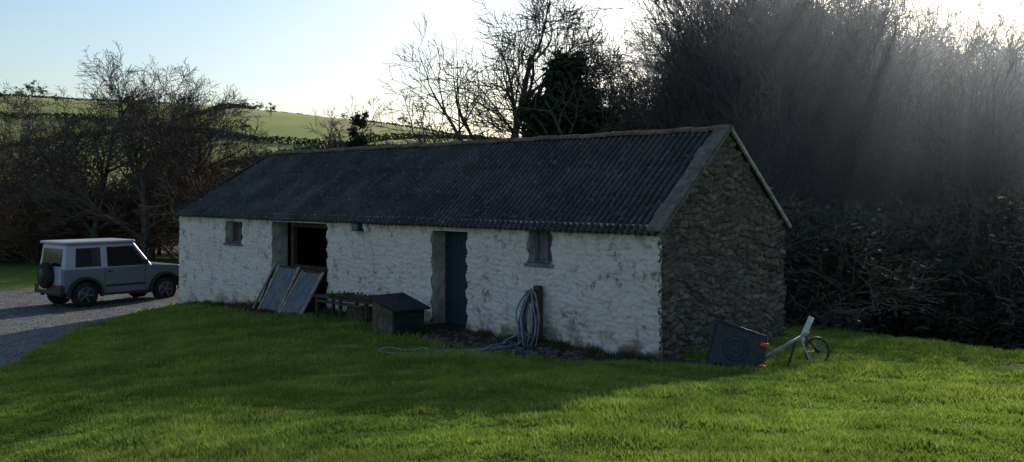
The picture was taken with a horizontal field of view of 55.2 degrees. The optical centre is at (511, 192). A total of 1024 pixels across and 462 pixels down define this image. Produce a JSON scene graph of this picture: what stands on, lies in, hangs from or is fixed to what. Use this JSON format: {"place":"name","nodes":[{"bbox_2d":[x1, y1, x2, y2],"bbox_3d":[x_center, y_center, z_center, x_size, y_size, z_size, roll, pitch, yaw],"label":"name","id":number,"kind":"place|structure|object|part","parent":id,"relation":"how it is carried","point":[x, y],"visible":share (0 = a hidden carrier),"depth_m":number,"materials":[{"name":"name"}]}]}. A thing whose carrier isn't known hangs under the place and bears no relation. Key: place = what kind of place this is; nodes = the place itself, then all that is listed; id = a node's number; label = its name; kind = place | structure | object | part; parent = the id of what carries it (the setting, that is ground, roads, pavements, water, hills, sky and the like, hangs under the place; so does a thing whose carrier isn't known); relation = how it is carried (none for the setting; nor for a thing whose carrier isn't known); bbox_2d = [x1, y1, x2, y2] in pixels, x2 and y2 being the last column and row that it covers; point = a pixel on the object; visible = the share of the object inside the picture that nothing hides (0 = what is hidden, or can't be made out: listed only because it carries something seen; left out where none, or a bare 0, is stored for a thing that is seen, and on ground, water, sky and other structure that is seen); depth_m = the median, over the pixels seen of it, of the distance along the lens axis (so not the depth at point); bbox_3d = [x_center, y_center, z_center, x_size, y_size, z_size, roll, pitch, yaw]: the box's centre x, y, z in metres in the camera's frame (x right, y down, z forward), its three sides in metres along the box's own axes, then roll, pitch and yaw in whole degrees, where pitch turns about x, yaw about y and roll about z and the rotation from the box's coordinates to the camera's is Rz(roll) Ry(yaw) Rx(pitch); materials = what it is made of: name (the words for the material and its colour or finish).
{"place":"outdoors","nodes":[
{"label":"outdoors","id":0,"kind":"place"},
{"bbox_2d":[0,288,178,370],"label":"driveway","id":1,"kind":"structure","parent":0,"point":[30,319],"depth_m":30.97,"materials":[{"name":"grey gravel"}]},
{"bbox_2d":[34,238,178,307],"bbox_3d":[-14.251,2.800,34.809,2.463,2.276,4.854,0,0,41],"label":"parked car","id":2,"kind":"object","parent":1,"relation":"on","point":[80,273],"visible":0.98,"depth_m":33.65,"materials":[{"name":"grey paint"}]},
{"bbox_3d":[-15.593,2.203,33.265,1.467,0.589,0.110,0,0,41],"label":"rear window","id":3,"kind":"part","parent":2,"relation":"part of","materials":[{"name":"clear glass"}]},
{"bbox_3d":[-14.409,2.216,33.275,0.120,0.563,0.799,0,0,41],"label":"quarter window","id":4,"kind":"part","parent":2,"relation":"part of","materials":[{"name":"black glass"}]},
{"bbox_3d":[-13.531,2.222,34.283,0.125,0.603,1.245,0,0,41],"label":"door window","id":5,"kind":"part","parent":2,"relation":"part of","materials":[{"name":"black glass"}]},
{"bbox_2d":[0,96,469,187],"bbox_3d":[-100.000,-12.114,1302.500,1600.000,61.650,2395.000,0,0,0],"label":"hill","id":6,"kind":"structure","parent":0,"point":[281,124],"depth_m":276.72,"materials":[{"name":"green plant"}]},
{"bbox_2d":[0,80,465,139],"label":"distant trees","id":7,"kind":"object","parent":6,"relation":"on","point":[28,87],"visible":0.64,"depth_m":350.58,"materials":[{"name":"green plant"}]},
{"bbox_2d":[1,93,498,184],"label":"hedgerow","id":8,"kind":"object","parent":6,"relation":"on","point":[320,146],"visible":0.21,"depth_m":260.13,"materials":[{"name":"green plant"}]},
{"bbox_2d":[0,108,1023,461],"bbox_3d":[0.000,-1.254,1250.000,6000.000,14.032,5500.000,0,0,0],"label":"ground","id":9,"kind":"structure","parent":0,"point":[20,274],"depth_m":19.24,"materials":[{"name":"green plant"}]},
{"bbox_2d":[0,79,91,259],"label":"bare tree","id":10,"kind":"object","parent":9,"relation":"on","point":[21,106],"visible":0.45,"depth_m":56.35,"materials":[{"name":"brown plant"}]},
{"bbox_2d":[0,85,133,239],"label":"bare tree","id":11,"kind":"object","parent":9,"relation":"on","point":[35,144],"visible":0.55,"depth_m":52.81,"materials":[{"name":"brown plant"}]},
{"bbox_2d":[18,75,192,238],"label":"bare tree","id":12,"kind":"object","parent":9,"relation":"on","point":[95,227],"visible":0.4,"depth_m":51.15,"materials":[{"name":"brown plant"}]},
{"bbox_2d":[21,42,225,257],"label":"bare tree","id":13,"kind":"object","parent":9,"relation":"on","point":[141,183],"visible":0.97,"depth_m":48.96,"materials":[{"name":"brown plant"}]},
{"bbox_2d":[0,117,275,264],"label":"woodland","id":14,"kind":"object","parent":9,"relation":"on","point":[24,234],"visible":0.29,"depth_m":53.42,"materials":[{"name":"plant"}]},
{"bbox_2d":[102,72,251,260],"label":"bare tree","id":15,"kind":"object","parent":9,"relation":"on","point":[151,255],"visible":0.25,"depth_m":56.41,"materials":[{"name":"brown plant"}]},
{"bbox_2d":[121,78,270,211],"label":"bare tree","id":16,"kind":"object","parent":9,"relation":"on","point":[204,145],"visible":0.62,"depth_m":51.66,"materials":[{"name":"brown plant"}]},
{"bbox_2d":[232,138,284,169],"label":"bush","id":17,"kind":"object","parent":9,"relation":"on","point":[254,155],"visible":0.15,"depth_m":56.22,"materials":[{"name":"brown plant"}]},
{"bbox_2d":[252,262,276,308],"bbox_3d":[-6.994,2.630,27.706,0.693,1.329,0.070,0,0,-12],"label":"prop pole","id":18,"kind":"object","parent":9,"relation":"on","point":[264,285],"visible":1,"depth_m":27.68,"materials":[{"name":"grey wood"}]},
{"bbox_2d":[258,269,274,306],"bbox_3d":[-6.999,2.730,27.894,0.507,1.122,0.060,0,0,7],"label":"prop pole","id":19,"kind":"object","parent":9,"relation":"on","point":[267,284],"visible":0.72,"depth_m":27.87,"materials":[{"name":"wood"}]},
{"bbox_2d":[259,308,276,312],"bbox_3d":[-6.640,3.230,26.769,0.063,0.058,0.980,0,0,-43],"label":"rail","id":20,"kind":"object","parent":9,"relation":"on","point":[267,310],"visible":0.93,"depth_m":26.80,"materials":[{"name":"grey wood"}]},
{"bbox_2d":[260,267,296,310],"bbox_3d":[-6.414,2.652,26.982,0.599,1.100,1.020,0,0,-43],"label":"sheet","id":21,"kind":"object","parent":20,"relation":"on","point":[278,288],"visible":1,"depth_m":26.99,"materials":[{"name":"metal"}]},
{"bbox_2d":[258,265,278,309],"bbox_3d":[-6.775,2.652,27.363,0.688,1.215,0.070,0,0,-43],"label":"stile","id":22,"kind":"object","parent":21,"relation":"attached to","point":[270,283],"visible":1,"depth_m":27.34,"materials":[{"name":"grey wood"}]},
{"bbox_2d":[277,267,299,311],"bbox_3d":[-6.055,2.652,26.599,0.688,1.215,0.070,0,0,-43],"label":"stile","id":23,"kind":"object","parent":9,"relation":"on","point":[290,285],"visible":0.93,"depth_m":26.60,"materials":[{"name":"grey wood"}]},
{"bbox_2d":[279,265,297,268],"bbox_3d":[-6.188,2.076,27.195,0.063,0.058,0.980,0,0,-43],"label":"rail","id":24,"kind":"object","parent":23,"relation":"attached to","point":[288,266],"visible":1,"depth_m":27.19,"materials":[{"name":"grey wood"}]},
{"bbox_2d":[279,270,302,311],"bbox_3d":[-5.940,2.684,26.418,0.768,1.151,0.070,0,0,-43],"label":"stile","id":25,"kind":"object","parent":9,"relation":"on","point":[293,287],"visible":0.71,"depth_m":26.40,"materials":[{"name":"grey wood"}]},
{"bbox_2d":[282,272,319,313],"bbox_3d":[-5.600,2.684,26.059,0.673,1.041,0.960,0,0,-43],"label":"sheet","id":26,"kind":"object","parent":9,"relation":"on","point":[300,293],"visible":0.86,"depth_m":26.07,"materials":[{"name":"metal"}]},
{"bbox_2d":[300,272,323,313],"bbox_3d":[-5.261,2.684,25.698,0.768,1.151,0.070,0,0,-43],"label":"stile","id":27,"kind":"object","parent":9,"relation":"on","point":[312,292],"visible":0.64,"depth_m":25.70,"materials":[{"name":"grey wood"}]},
{"bbox_2d":[303,270,320,273],"bbox_3d":[-5.345,2.139,26.299,0.065,0.056,0.920,0,0,-43],"label":"rail","id":28,"kind":"object","parent":27,"relation":"attached to","point":[312,271],"visible":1,"depth_m":26.29,"materials":[{"name":"grey wood"}]},
{"bbox_2d":[312,290,378,322],"bbox_3d":[-4.015,2.914,24.076,0.604,1.032,2.400,0,0,-43],"label":"mossy table","id":29,"kind":"object","parent":9,"relation":"on","point":[360,312],"visible":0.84,"depth_m":23.68,"materials":[{"name":"brown wood"}]},
{"bbox_2d":[295,94,400,149],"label":"ivy covered tree","id":30,"kind":"object","parent":9,"relation":"on","point":[361,139],"visible":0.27,"depth_m":59.61,"materials":[{"name":"green plant"}]},
{"bbox_2d":[331,134,383,147],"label":"bare tree","id":31,"kind":"object","parent":9,"relation":"on","point":[370,142],"visible":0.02,"depth_m":63.05,"materials":[{"name":"brown plant"}]},
{"bbox_2d":[367,293,429,336],"bbox_3d":[-2.462,2.741,21.322,0.980,0.978,0.980,0,0,-43],"label":"dog kennel","id":32,"kind":"object","parent":9,"relation":"on","point":[393,313],"visible":0.88,"depth_m":21.10,"materials":[{"name":"wood"}]},
{"bbox_2d":[178,298,654,359],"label":"wall foot weeds","id":33,"kind":"object","parent":9,"relation":"on","point":[560,344],"depth_m":19.95,"materials":[{"name":"green plant"}]},
{"bbox_2d":[197,305,673,367],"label":"dead leaves","id":34,"kind":"object","parent":9,"relation":"on","point":[427,329],"visible":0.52,"depth_m":20.75,"materials":[{"name":"brown plant"}]},
{"bbox_2d":[379,285,542,354],"bbox_3d":[-0.895,2.620,19.217,3.382,1.420,1.147,0,0,-20],"label":"garden hose","id":35,"kind":"object","parent":9,"relation":"on","point":[534,296],"visible":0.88,"depth_m":19.84,"materials":[{"name":"rubber"}]},
{"bbox_2d":[171,124,790,359],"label":"stone barn","id":36,"kind":"structure","parent":9,"relation":"on","point":[666,244],"depth_m":21.05,"materials":[{"name":"stone"}]},
{"bbox_2d":[232,221,234,241],"bbox_3d":[-8.592,1.220,30.219,0.060,0.680,0.060,0,0,-43],"label":"window frame","id":37,"kind":"structure","parent":36,"relation":"in","point":[233,224],"depth_m":30.20,"materials":[{"name":"grey wood"}]},
{"bbox_2d":[296,269,317,306],"bbox_3d":[-5.743,2.670,27.415,0.040,1.020,1.130,0,0,-43],"label":"half door","id":38,"kind":"structure","parent":36,"relation":"in","point":[311,303],"depth_m":27.16,"materials":[{"name":"black wood"}]},
{"bbox_2d":[352,223,368,230],"bbox_3d":[-3.812,0.880,24.624,0.539,0.200,0.197,0,0,37],"label":"wall lamp","id":39,"kind":"object","parent":36,"relation":"attached to","point":[358,227],"visible":0.94,"depth_m":24.57,"materials":[{"name":"white plastic"}]},
{"bbox_2d":[536,231,538,261],"bbox_3d":[0.536,1.130,20.561,0.060,0.700,0.060,0,0,-43],"label":"window frame","id":40,"kind":"structure","parent":36,"relation":"in","point":[537,233],"depth_m":20.54,"materials":[{"name":"grey wood"}]},
{"bbox_2d":[538,260,551,262],"bbox_3d":[0.749,1.450,20.335,0.060,0.060,0.560,0,0,-43],"label":"window frame","id":41,"kind":"structure","parent":36,"relation":"in","point":[541,261],"depth_m":20.37,"materials":[{"name":"grey wood"}]},
{"bbox_2d":[539,232,552,260],"bbox_3d":[0.771,1.130,20.355,0.010,0.580,0.560,0,0,-43],"label":"window pane","id":42,"kind":"structure","parent":36,"relation":"in","point":[542,236],"depth_m":20.45,"materials":[{"name":"glass"}]},
{"bbox_2d":[371,0,642,144],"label":"bare tree","id":43,"kind":"object","parent":9,"relation":"on","point":[531,59],"visible":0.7,"depth_m":35.97,"materials":[{"name":"brown plant"}]},
{"bbox_2d":[411,331,605,359],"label":"loose stones","id":44,"kind":"object","parent":9,"relation":"on","point":[545,348],"visible":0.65,"depth_m":19.30,"materials":[{"name":"grey stone"}]},
{"bbox_2d":[445,55,621,139],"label":"bare tree","id":45,"kind":"object","parent":9,"relation":"on","point":[497,118],"visible":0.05,"depth_m":44.33,"materials":[{"name":"brown plant"}]},
{"bbox_2d":[471,31,665,137],"bbox_3d":[2.425,-0.577,33.581,7.627,9.763,7.172,0,0,-25],"label":"ivy covered tree","id":46,"kind":"object","parent":9,"relation":"on","point":[566,103],"visible":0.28,"depth_m":33.09,"materials":[{"name":"green plant"}]},
{"bbox_2d":[591,50,711,131],"bbox_3d":[4.641,0.164,39.997,10.439,11.604,8.397,0,0,-25],"label":"bare tree","id":47,"kind":"object","parent":9,"relation":"on","point":[634,118],"visible":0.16,"depth_m":38.86,"materials":[{"name":"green plant"}]},
{"bbox_2d":[705,316,829,368],"bbox_3d":[4.392,2.599,16.733,2.253,0.904,0.596,0,0,0],"label":"tipped garden cart","id":48,"kind":"object","parent":9,"relation":"on","point":[730,345],"visible":0.91,"depth_m":16.64,"materials":[{"name":"black plastic"}]},
{"bbox_2d":[574,0,1023,350],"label":"woodland","id":49,"kind":"object","parent":9,"relation":"on","point":[905,219],"visible":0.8,"depth_m":33.80,"materials":[{"name":"brown plant"}]},
{"bbox_2d":[0,0,1023,137],"label":"sky","id":50,"kind":"structure","parent":0,"point":[295,56],"materials":[{"name":"blue"}]}
]}

